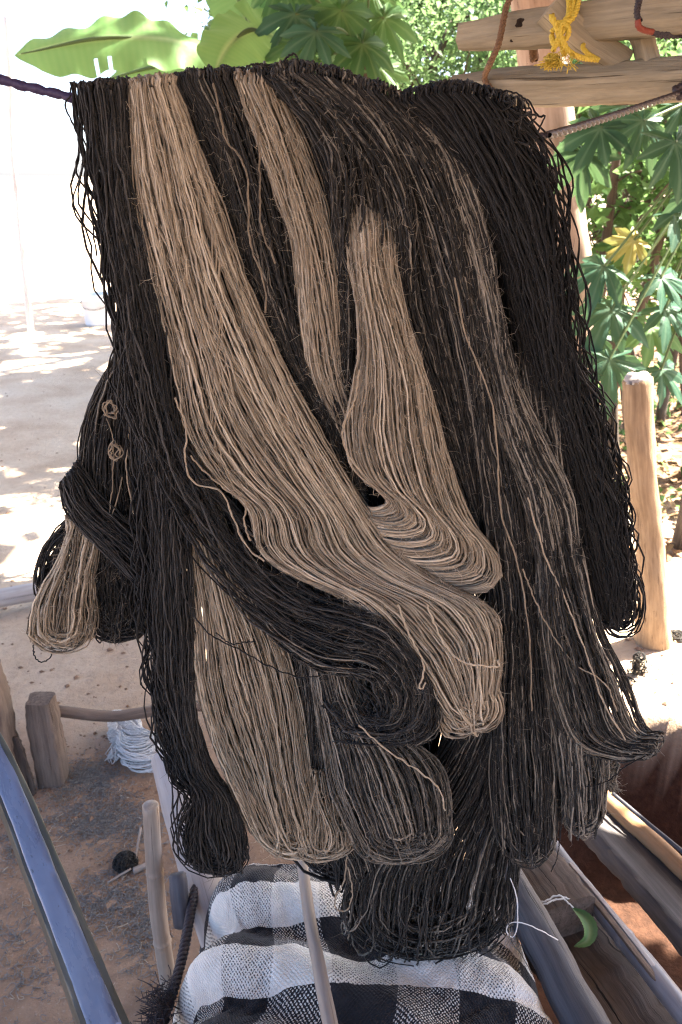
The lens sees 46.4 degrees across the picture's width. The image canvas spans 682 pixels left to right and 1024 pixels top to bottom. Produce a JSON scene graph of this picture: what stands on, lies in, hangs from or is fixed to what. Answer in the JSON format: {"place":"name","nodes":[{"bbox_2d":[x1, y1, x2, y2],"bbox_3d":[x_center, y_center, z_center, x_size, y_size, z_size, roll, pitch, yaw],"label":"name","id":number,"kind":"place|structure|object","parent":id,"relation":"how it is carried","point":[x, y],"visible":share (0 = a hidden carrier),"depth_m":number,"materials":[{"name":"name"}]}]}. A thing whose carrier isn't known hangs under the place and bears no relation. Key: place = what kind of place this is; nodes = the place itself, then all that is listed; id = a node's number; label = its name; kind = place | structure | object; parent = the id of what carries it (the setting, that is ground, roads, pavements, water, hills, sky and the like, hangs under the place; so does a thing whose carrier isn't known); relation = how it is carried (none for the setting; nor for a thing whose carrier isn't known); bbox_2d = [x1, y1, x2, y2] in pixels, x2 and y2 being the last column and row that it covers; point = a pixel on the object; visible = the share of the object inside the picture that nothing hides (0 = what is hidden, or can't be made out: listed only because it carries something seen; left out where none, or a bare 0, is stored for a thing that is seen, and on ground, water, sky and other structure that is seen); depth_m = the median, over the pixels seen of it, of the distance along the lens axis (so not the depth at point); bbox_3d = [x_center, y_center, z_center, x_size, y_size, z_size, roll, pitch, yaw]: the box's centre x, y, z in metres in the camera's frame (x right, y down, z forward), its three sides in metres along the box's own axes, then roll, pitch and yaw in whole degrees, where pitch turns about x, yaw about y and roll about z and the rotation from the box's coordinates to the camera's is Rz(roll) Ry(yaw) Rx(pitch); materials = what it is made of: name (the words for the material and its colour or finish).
{"place":"outdoors","nodes":[
{"label":"outdoors","id":0,"kind":"place"},
{"bbox_2d":[0,733,129,1023],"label":"blue bar","id":1,"kind":"object","parent":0,"point":[91,995],"visible":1,"depth_m":0.86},
{"bbox_2d":[0,747,193,1023],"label":"ground","id":2,"kind":"structure","parent":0,"point":[100,773],"depth_m":1.91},
{"bbox_2d":[0,0,511,176],"label":"sky","id":3,"kind":"structure","parent":0,"point":[45,138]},
{"bbox_2d":[0,177,681,1023],"bbox_3d":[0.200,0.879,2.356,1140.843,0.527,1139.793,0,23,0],"label":"ground","id":4,"kind":"structure","parent":0,"point":[50,377],"depth_m":2.65,"materials":[{"name":"soil"}]},
{"bbox_2d":[0,660,18,759],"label":"wooden stake","id":5,"kind":"object","parent":4,"relation":"on","point":[8,731],"visible":0.37,"depth_m":1.97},
{"bbox_2d":[3,16,33,337],"bbox_3d":[-3.006,-2.988,7.423,0.242,2.808,0.062,0,23,0],"label":"thin pole","id":6,"kind":"object","parent":4,"relation":"on","point":[22,255],"visible":0.86,"depth_m":7.42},
{"bbox_2d":[12,736,36,795],"bbox_3d":[-0.816,0.666,2.045,0.048,0.219,0.019,0,23,0],"label":"splintered board","id":7,"kind":"object","parent":4,"relation":"on","point":[21,759],"visible":0.61,"depth_m":2.03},
{"bbox_2d":[0,576,68,607],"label":"log","id":8,"kind":"object","parent":4,"relation":"on","point":[16,594],"visible":0.1,"depth_m":2.91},
{"bbox_2d":[25,691,69,789],"bbox_3d":[-0.763,0.610,2.076,0.079,0.303,0.071,0,23,0],"label":"wooden stake","id":9,"kind":"object","parent":4,"relation":"on","point":[46,737],"visible":0.92,"depth_m":2.04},
{"bbox_2d":[59,700,213,721],"bbox_3d":[-0.550,0.527,2.137,0.492,0.080,0.053,-4,23,-10],"label":"rail","id":10,"kind":"object","parent":9,"relation":"attached to","point":[70,712],"visible":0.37,"depth_m":2.11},
{"bbox_2d":[2,769,147,1003],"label":"straw bits","id":11,"kind":"object","parent":4,"relation":"on","point":[76,893],"visible":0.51,"depth_m":1.72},
{"bbox_2d":[0,722,176,969],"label":"soil clods","id":12,"kind":"object","parent":4,"relation":"on","point":[90,820],"visible":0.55,"depth_m":1.99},
{"bbox_2d":[79,291,110,326],"bbox_3d":[-2.626,-2.187,8.576,0.346,0.325,0.352,0,23,0],"label":"bucket","id":13,"kind":"object","parent":4,"relation":"on","point":[93,306],"visible":0.72,"depth_m":8.46,"materials":[{"name":"white plastic"}]},
{"bbox_2d":[112,850,138,873],"bbox_3d":[-0.504,0.810,1.855,0.061,0.029,0.061,0,23,0],"label":"yarn tangle","id":14,"kind":"object","parent":4,"relation":"on","point":[122,861],"visible":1,"depth_m":1.84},
{"bbox_2d":[104,710,161,772],"bbox_3d":[-0.571,0.633,2.215,0.170,0.099,0.266,-5,23,-11],"label":"white skein","id":15,"kind":"object","parent":4,"relation":"on","point":[131,741],"visible":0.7,"depth_m":2.15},
{"bbox_2d":[14,0,281,78],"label":"banana plant","id":16,"kind":"object","parent":4,"relation":"on","point":[133,43],"visible":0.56,"depth_m":3.39,"materials":[{"name":"green plant"}]},
{"bbox_2d":[142,800,174,995],"bbox_3d":[-0.341,0.757,1.501,0.042,0.530,0.036,0,23,0],"label":"bamboo stake","id":17,"kind":"object","parent":4,"relation":"on","point":[162,940],"visible":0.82,"depth_m":1.46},
{"bbox_2d":[151,751,222,947],"bbox_3d":[-0.270,0.642,1.478,0.081,0.206,0.441,-11,25,-23],"label":"grey post","id":18,"kind":"object","parent":4,"relation":"on","point":[206,889],"visible":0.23,"depth_m":1.44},
{"bbox_2d":[169,871,188,929],"bbox_3d":[-0.277,0.667,1.369,0.033,0.088,0.069,-7,24,-15],"label":"short peg","id":19,"kind":"object","parent":18,"relation":"attached to","point":[178,890],"visible":0.82,"depth_m":1.36,"materials":[{"name":"grey wood"}]},
{"bbox_2d":[164,0,479,87],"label":"leafy tree","id":20,"kind":"object","parent":4,"relation":"on","point":[205,27],"depth_m":5.43,"materials":[{"name":"green plant"}]},
{"bbox_2d":[250,0,416,92],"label":"papaya tree","id":21,"kind":"object","parent":4,"relation":"on","point":[307,29],"visible":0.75,"depth_m":2.91,"materials":[{"name":"green plant"}]},
{"bbox_2d":[1,374,679,712],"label":"pebbles","id":22,"kind":"object","parent":4,"relation":"on","point":[110,649],"visible":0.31,"depth_m":2.68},
{"bbox_2d":[321,0,580,94],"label":"feathery tree","id":23,"kind":"object","parent":4,"relation":"on","point":[431,70],"visible":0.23,"depth_m":3.97,"materials":[{"name":"green plant"}]},
{"bbox_2d":[511,0,593,368],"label":"trunk post","id":24,"kind":"object","parent":4,"relation":"on","point":[557,117],"visible":0.07,"depth_m":2.64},
{"bbox_2d":[449,0,681,107],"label":"timber frame","id":25,"kind":"object","parent":24,"relation":"attached to","point":[615,74],"visible":0.8,"depth_m":1.26,"materials":[{"name":"brown wood"}]},
{"bbox_2d":[481,0,512,86],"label":"rope","id":26,"kind":"object","parent":25,"relation":"attached to","point":[496,48],"visible":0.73,"depth_m":1.30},
{"bbox_2d":[529,49,538,62],"bbox_3d":[0.338,-0.818,1.400,0.021,0.051,0.035,0,23,0],"label":"rope","id":27,"kind":"object","parent":25,"relation":"attached to","point":[534,55],"visible":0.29,"depth_m":1.39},
{"bbox_2d":[534,0,599,72],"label":"yellow rope","id":28,"kind":"object","parent":25,"relation":"attached to","point":[560,28],"visible":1,"depth_m":1.22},
{"bbox_2d":[633,0,681,39],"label":"cable","id":29,"kind":"object","parent":25,"relation":"attached to","point":[639,27],"visible":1,"depth_m":1.15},
{"bbox_2d":[430,0,681,207],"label":"feathery tree","id":30,"kind":"object","parent":4,"relation":"on","point":[578,115],"visible":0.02,"depth_m":4.28,"materials":[{"name":"green plant"}]},
{"bbox_2d":[461,0,681,323],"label":"leafy tree","id":31,"kind":"object","parent":4,"relation":"on","point":[674,41],"visible":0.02,"depth_m":6.99,"materials":[{"name":"green plant"}]},
{"bbox_2d":[506,50,681,342],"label":"hedge sapling","id":32,"kind":"object","parent":4,"relation":"on","point":[608,231],"visible":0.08,"depth_m":3.51,"materials":[{"name":"green plant"}]},
{"bbox_2d":[547,102,681,549],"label":"papaya tree","id":33,"kind":"object","parent":4,"relation":"on","point":[605,143],"visible":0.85,"depth_m":2.67,"materials":[{"name":"green plant"}]},
{"bbox_2d":[581,112,650,371],"bbox_3d":[1.658,-1.594,5.011,1.112,2.138,1.180,-5,23,-11],"label":"hedge sapling","id":34,"kind":"object","parent":4,"relation":"on","point":[597,242],"visible":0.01,"depth_m":5.12,"materials":[{"name":"green plant"}]},
{"bbox_2d":[589,152,662,315],"bbox_3d":[1.551,-1.661,5.161,1.299,2.136,1.126,6,24,14],"label":"hedge sapling","id":35,"kind":"object","parent":4,"relation":"on","point":[600,210],"visible":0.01,"depth_m":5.03,"materials":[{"name":"green plant"}]},
{"bbox_2d":[572,38,681,435],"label":"hedge sapling","id":36,"kind":"object","parent":4,"relation":"on","point":[679,52],"visible":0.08,"depth_m":4.38,"materials":[{"name":"green plant"}]},
{"bbox_2d":[574,43,681,467],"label":"hedge sapling","id":37,"kind":"object","parent":4,"relation":"on","point":[600,227],"visible":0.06,"depth_m":3.81,"materials":[{"name":"green plant"}]},
{"bbox_2d":[587,39,672,339],"bbox_3d":[1.761,-1.836,4.974,0.891,2.608,1.198,18,29,36],"label":"hedge sapling","id":38,"kind":"object","parent":4,"relation":"on","point":[620,196],"visible":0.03,"depth_m":4.86,"materials":[{"name":"green plant"}]},
{"bbox_2d":[585,102,681,394],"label":"hedge sapling","id":39,"kind":"object","parent":4,"relation":"on","point":[605,212],"visible":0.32,"depth_m":3.59,"materials":[{"name":"green plant"}]},
{"bbox_2d":[590,38,681,409],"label":"hedge sapling","id":40,"kind":"object","parent":4,"relation":"on","point":[656,255],"visible":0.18,"depth_m":3.68,"materials":[{"name":"green plant"}]},
{"bbox_2d":[594,190,678,425],"bbox_3d":[1.940,-1.550,4.879,1.452,2.157,1.318,0,23,0],"label":"hedge sapling","id":41,"kind":"object","parent":4,"relation":"on","point":[660,413],"visible":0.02,"depth_m":5.11,"materials":[{"name":"green plant"}]},
{"bbox_2d":[627,651,648,675],"bbox_3d":[0.962,0.488,2.571,0.064,0.085,0.058,20,30,38],"label":"dry debris","id":42,"kind":"object","parent":4,"relation":"on","point":[636,662],"visible":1,"depth_m":2.56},
{"bbox_2d":[598,357,681,509],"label":"ground cover","id":43,"kind":"object","parent":4,"relation":"on","point":[658,456],"visible":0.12,"depth_m":4.79,"materials":[{"name":"green plant"}]},
{"bbox_2d":[622,371,672,650],"bbox_3d":[1.004,0.043,2.591,0.304,1.026,0.128,0,23,0],"label":"peeled post","id":44,"kind":"object","parent":4,"relation":"on","point":[654,634],"visible":0.84,"depth_m":2.52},
{"bbox_2d":[618,346,681,561],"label":"leaf litter","id":45,"kind":"object","parent":4,"relation":"on","point":[661,471],"visible":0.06,"depth_m":4.36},
{"bbox_2d":[618,47,681,476],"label":"hedge sapling","id":46,"kind":"object","parent":4,"relation":"on","point":[632,211],"visible":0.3,"depth_m":3.57,"materials":[{"name":"green plant"}]},
{"bbox_2d":[645,190,681,269],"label":"hedge sapling","id":47,"kind":"object","parent":4,"relation":"on","point":[667,241],"visible":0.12,"depth_m":3.76,"materials":[{"name":"green plant"}]},
{"bbox_2d":[671,629,681,642],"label":"dry debris","id":48,"kind":"object","parent":4,"relation":"on","point":[677,633],"visible":0.83,"depth_m":2.79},
{"bbox_3d":[0.921,-0.338,1.178,4.574,2.826,5.325,0,23,0],"label":"thatched roof","id":49,"kind":"object","parent":4,"relation":"on","visible":0},
{"bbox_2d":[0,74,681,139],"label":"cord","id":50,"kind":"object","parent":49,"relation":"attached to","point":[58,94],"visible":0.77,"depth_m":0.86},
{"bbox_2d":[73,308,146,637],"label":"yarn hank","id":51,"kind":"object","parent":50,"relation":"hanging from","point":[96,439],"visible":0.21,"depth_m":0.97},
{"bbox_2d":[22,520,65,610],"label":"yarn hank","id":52,"kind":"object","parent":51,"relation":"hanging from","point":[43,566],"visible":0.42,"depth_m":1.02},
{"bbox_2d":[58,459,147,592],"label":"yarn hank","id":53,"kind":"object","parent":51,"relation":"attached to","point":[113,542],"visible":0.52,"depth_m":0.98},
{"bbox_2d":[23,512,100,654],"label":"yarn hank","id":54,"kind":"object","parent":53,"relation":"hanging from","point":[76,563],"visible":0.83,"depth_m":1.02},
{"bbox_2d":[102,399,117,418],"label":"loose strand","id":55,"kind":"object","parent":51,"relation":"attached to","point":[113,406],"visible":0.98,"depth_m":0.92},
{"bbox_2d":[79,552,149,645],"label":"yarn hank","id":56,"kind":"object","parent":51,"relation":"hanging from","point":[111,630],"visible":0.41,"depth_m":1.05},
{"bbox_2d":[106,418,122,518],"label":"loose strand","id":57,"kind":"object","parent":51,"relation":"attached to","point":[112,475],"visible":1,"depth_m":0.96},
{"bbox_2d":[108,440,123,460],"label":"loose strand","id":58,"kind":"object","parent":51,"relation":"hanging from","point":[116,445],"visible":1,"depth_m":0.94},
{"bbox_2d":[69,75,253,882],"bbox_3d":[-0.200,0.064,0.960,0.161,1.046,0.078,4,23,10],"label":"yarn hank","id":59,"kind":"object","parent":50,"relation":"hanging from","point":[213,830],"visible":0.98,"depth_m":0.94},
{"bbox_2d":[64,95,97,255],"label":"loose strand","id":60,"kind":"object","parent":59,"relation":"attached to","point":[73,124],"visible":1,"depth_m":0.80},
{"bbox_2d":[123,374,133,511],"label":"loose strand","id":61,"kind":"object","parent":59,"relation":"hanging from","point":[126,470],"visible":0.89,"depth_m":0.93},
{"bbox_2d":[170,239,324,861],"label":"yarn hank","id":62,"kind":"object","parent":50,"relation":"hanging from","point":[276,761],"visible":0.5,"depth_m":1.03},
{"bbox_2d":[286,768,353,868],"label":"yarn hank","id":63,"kind":"object","parent":62,"relation":"hanging from","point":[333,850],"visible":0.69,"depth_m":1.09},
{"bbox_2d":[77,84,449,755],"bbox_3d":[-0.068,-0.052,0.868,0.410,0.751,0.094,4,23,9],"label":"yarn hank","id":64,"kind":"object","parent":50,"relation":"hanging from","point":[233,560],"visible":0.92,"depth_m":0.92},
{"bbox_2d":[190,455,250,540],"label":"loose strand","id":65,"kind":"object","parent":64,"relation":"hanging from","point":[214,480],"visible":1,"depth_m":0.87},
{"bbox_2d":[181,590,319,677],"bbox_3d":[-0.103,0.142,0.926,0.159,0.112,0.011,2,23,5],"label":"loose strand","id":66,"kind":"object","parent":64,"relation":"hanging from","point":[214,637],"visible":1,"depth_m":0.94},
{"bbox_2d":[249,567,448,752],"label":"yarn hank","id":67,"kind":"object","parent":64,"relation":"hanging from","point":[382,685],"visible":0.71,"depth_m":0.94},
{"bbox_2d":[397,604,425,689],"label":"loose strand","id":68,"kind":"object","parent":67,"relation":"hanging from","point":[411,638],"visible":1,"depth_m":0.89},
{"bbox_2d":[173,64,370,505],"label":"yarn hank","id":69,"kind":"object","parent":50,"relation":"hanging from","point":[194,85],"visible":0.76,"depth_m":0.82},
{"bbox_2d":[233,68,364,453],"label":"yarn hank","id":70,"kind":"object","parent":50,"relation":"hanging from","point":[299,194],"visible":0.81,"depth_m":0.81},
{"bbox_2d":[249,99,275,263],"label":"loose strand","id":71,"kind":"object","parent":70,"relation":"hanging from","point":[259,192],"visible":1,"depth_m":0.79},
{"bbox_2d":[325,182,358,439],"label":"yarn hank","id":72,"kind":"object","parent":70,"relation":"hanging from","point":[348,325],"visible":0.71,"depth_m":0.85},
{"bbox_2d":[126,70,507,746],"bbox_3d":[-0.008,-0.066,0.869,0.427,0.741,0.096,4,23,9],"label":"yarn hank","id":73,"kind":"object","parent":50,"relation":"hanging from","point":[342,552],"visible":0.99,"depth_m":0.88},
{"bbox_2d":[174,397,264,561],"bbox_3d":[-0.131,-0.033,0.863,0.097,0.180,0.008,6,24,14],"label":"loose strand","id":74,"kind":"object","parent":73,"relation":"hanging from","point":[221,492],"visible":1,"depth_m":0.87},
{"bbox_2d":[212,83,266,312],"bbox_3d":[-0.101,-0.308,0.795,0.048,0.214,0.009,5,24,12],"label":"loose strand","id":75,"kind":"object","parent":73,"relation":"attached to","point":[243,165],"visible":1,"depth_m":0.79},
{"bbox_2d":[426,604,499,667],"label":"loose strand","id":76,"kind":"object","parent":73,"relation":"attached to","point":[443,643],"visible":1,"depth_m":0.89},
{"bbox_2d":[225,118,453,869],"bbox_3d":[0.001,0.041,0.923,0.302,0.963,0.127,10,25,21],"label":"yarn hank","id":77,"kind":"object","parent":50,"relation":"hanging from","point":[404,839],"visible":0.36,"depth_m":0.99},
{"bbox_2d":[293,638,335,792],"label":"yarn hank","id":78,"kind":"object","parent":77,"relation":"hanging from","point":[315,750],"visible":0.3,"depth_m":1.04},
{"bbox_2d":[309,781,327,851],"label":"loose strand","id":79,"kind":"object","parent":77,"relation":"hanging from","point":[316,790],"visible":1,"depth_m":1.04},
{"bbox_2d":[358,725,445,810],"bbox_3d":[0.075,0.312,0.960,0.110,0.130,0.010,0,23,0],"label":"loose strand","id":80,"kind":"object","parent":77,"relation":"attached to","point":[404,761],"visible":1,"depth_m":0.95},
{"bbox_2d":[270,69,426,330],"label":"yarn hank","id":81,"kind":"object","parent":50,"relation":"hanging from","point":[301,98],"visible":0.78,"depth_m":0.77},
{"bbox_2d":[203,124,473,896],"bbox_3d":[-0.002,0.073,1.017,0.367,1.097,0.080,0,23,0],"label":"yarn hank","id":82,"kind":"object","parent":81,"relation":"hanging from","point":[335,872],"visible":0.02,"depth_m":1.12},
{"bbox_2d":[247,58,520,968],"bbox_3d":[0.090,0.124,0.988,0.362,1.210,0.125,0,23,0],"label":"yarn hank","id":83,"kind":"object","parent":50,"relation":"hanging from","point":[464,762],"visible":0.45,"depth_m":1.10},
{"bbox_2d":[329,775,460,932],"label":"yarn hank","id":84,"kind":"object","parent":83,"relation":"attached to","point":[356,865],"visible":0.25,"depth_m":1.14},
{"bbox_2d":[334,856,352,911],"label":"loose strand","id":85,"kind":"object","parent":84,"relation":"hanging from","point":[346,868],"visible":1,"depth_m":1.13},
{"bbox_2d":[338,194,510,593],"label":"yarn hank","id":86,"kind":"object","parent":50,"relation":"hanging from","point":[403,447],"visible":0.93,"depth_m":0.86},
{"bbox_2d":[341,369,363,474],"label":"loose strand","id":87,"kind":"object","parent":86,"relation":"hanging from","point":[342,431],"visible":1,"depth_m":0.83},
{"bbox_2d":[351,74,560,868],"bbox_3d":[0.150,0.039,0.953,0.320,0.999,0.075,4,23,10],"label":"yarn hank","id":88,"kind":"object","parent":50,"relation":"hanging from","point":[524,830],"visible":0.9,"depth_m":0.93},
{"bbox_2d":[454,277,532,710],"bbox_3d":[0.176,0.004,0.900,0.126,0.519,0.007,4,23,8],"label":"loose strand","id":89,"kind":"object","parent":88,"relation":"hanging from","point":[495,432],"visible":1,"depth_m":0.88},
{"bbox_2d":[506,878,557,939],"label":"loose strand","id":90,"kind":"object","parent":88,"relation":"hanging from","point":[517,922],"visible":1,"depth_m":1.08},
{"bbox_2d":[457,113,561,829],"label":"yarn hank","id":91,"kind":"object","parent":50,"relation":"hanging from","point":[502,295],"depth_m":0.91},
{"bbox_2d":[410,91,614,846],"bbox_3d":[0.213,0.031,0.941,0.331,0.944,0.077,3,23,8],"label":"yarn hank","id":92,"kind":"object","parent":50,"relation":"hanging from","point":[531,456],"visible":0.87,"depth_m":0.89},
{"bbox_2d":[551,791,564,871],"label":"loose strand","id":93,"kind":"object","parent":92,"relation":"hanging from","point":[559,832],"visible":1,"depth_m":1.09},
{"bbox_2d":[522,569,616,711],"bbox_3d":[0.276,0.155,0.956,0.132,0.188,0.006,3,23,8],"label":"loose strand","id":94,"kind":"object","parent":92,"relation":"hanging from","point":[557,642],"visible":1,"depth_m":0.96},
{"bbox_2d":[527,497,625,739],"bbox_3d":[0.282,0.133,0.944,0.149,0.315,0.004,4,23,10],"label":"loose strand","id":95,"kind":"object","parent":92,"relation":"hanging from","point":[578,634],"visible":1,"depth_m":0.94},
{"bbox_2d":[608,760,627,796],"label":"yarn hank","id":96,"kind":"object","parent":92,"relation":"hanging from","point":[613,784],"visible":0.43,"depth_m":1.08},
{"bbox_2d":[397,78,646,638],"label":"yarn hank","id":97,"kind":"object","parent":50,"relation":"hanging from","point":[524,218],"visible":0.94,"depth_m":0.85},
{"bbox_2d":[496,89,533,124],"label":"loose strand","id":98,"kind":"object","parent":97,"relation":"attached to","point":[520,95],"visible":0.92,"depth_m":0.78},
{"bbox_2d":[516,99,545,136],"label":"loose strand","id":99,"kind":"object","parent":97,"relation":"attached to","point":[526,122],"visible":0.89,"depth_m":0.81},
{"bbox_2d":[542,147,594,397],"bbox_3d":[0.249,-0.236,0.864,0.091,0.296,0.008,0,23,0],"label":"loose strand","id":100,"kind":"object","parent":97,"relation":"hanging from","point":[576,286],"visible":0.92,"depth_m":0.87},
{"bbox_2d":[498,139,669,768],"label":"yarn hank","id":101,"kind":"object","parent":50,"relation":"hanging from","point":[637,743],"visible":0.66,"depth_m":0.97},
{"bbox_3d":[0.030,0.981,1.123,0.304,0.384,0.704,0,23,0],"label":"loom bench","id":102,"kind":"object","parent":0,"visible":0},
{"bbox_2d":[172,863,552,1023],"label":"checked cloth","id":103,"kind":"object","parent":102,"relation":"on","point":[251,963],"visible":0.69,"depth_m":1.17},
{"bbox_2d":[130,884,197,1023],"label":"braided cord","id":104,"kind":"object","parent":103,"relation":"on","point":[164,1009],"visible":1,"depth_m":1.21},
{"bbox_2d":[297,861,337,1023],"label":"stick","id":105,"kind":"object","parent":103,"relation":"on","point":[325,998],"visible":0.84,"depth_m":1.14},
{"bbox_2d":[478,825,610,1023],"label":"round bar","id":106,"kind":"object","parent":103,"relation":"on","point":[570,996],"visible":0.58,"depth_m":1.18,"materials":[{"name":"grey metal"}]},
{"bbox_2d":[473,849,676,1023],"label":"carved timber","id":107,"kind":"object","parent":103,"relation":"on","point":[620,989],"visible":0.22,"depth_m":1.33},
{"bbox_2d":[542,894,573,907],"bbox_3d":[0.361,0.664,1.352,0.073,0.021,0.016,-3,23,-8],"label":"twine loop","id":108,"kind":"object","parent":107,"relation":"attached to","point":[562,898],"visible":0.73,"depth_m":1.35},
{"bbox_2d":[573,908,597,947],"bbox_3d":[0.394,0.671,1.281,0.040,0.012,0.083,5,24,12],"label":"fallen leaf","id":109,"kind":"object","parent":107,"relation":"on","point":[589,923],"visible":1,"depth_m":1.28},
{"bbox_2d":[547,836,681,1023],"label":"split bamboo","id":110,"kind":"object","parent":107,"relation":"on","point":[659,981],"visible":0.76,"depth_m":1.28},
{"bbox_2d":[581,811,681,956],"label":"wide plank","id":111,"kind":"object","parent":107,"relation":"on","point":[651,882],"visible":0.39,"depth_m":1.51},
{"bbox_2d":[606,791,681,880],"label":"brown stick","id":112,"kind":"object","parent":111,"relation":"on","point":[659,847],"visible":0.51,"depth_m":1.58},
{"bbox_2d":[611,793,681,853],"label":"thin rod","id":113,"kind":"object","parent":112,"relation":"on","point":[649,824],"visible":0.9,"depth_m":1.58,"materials":[{"name":"silver metal"}]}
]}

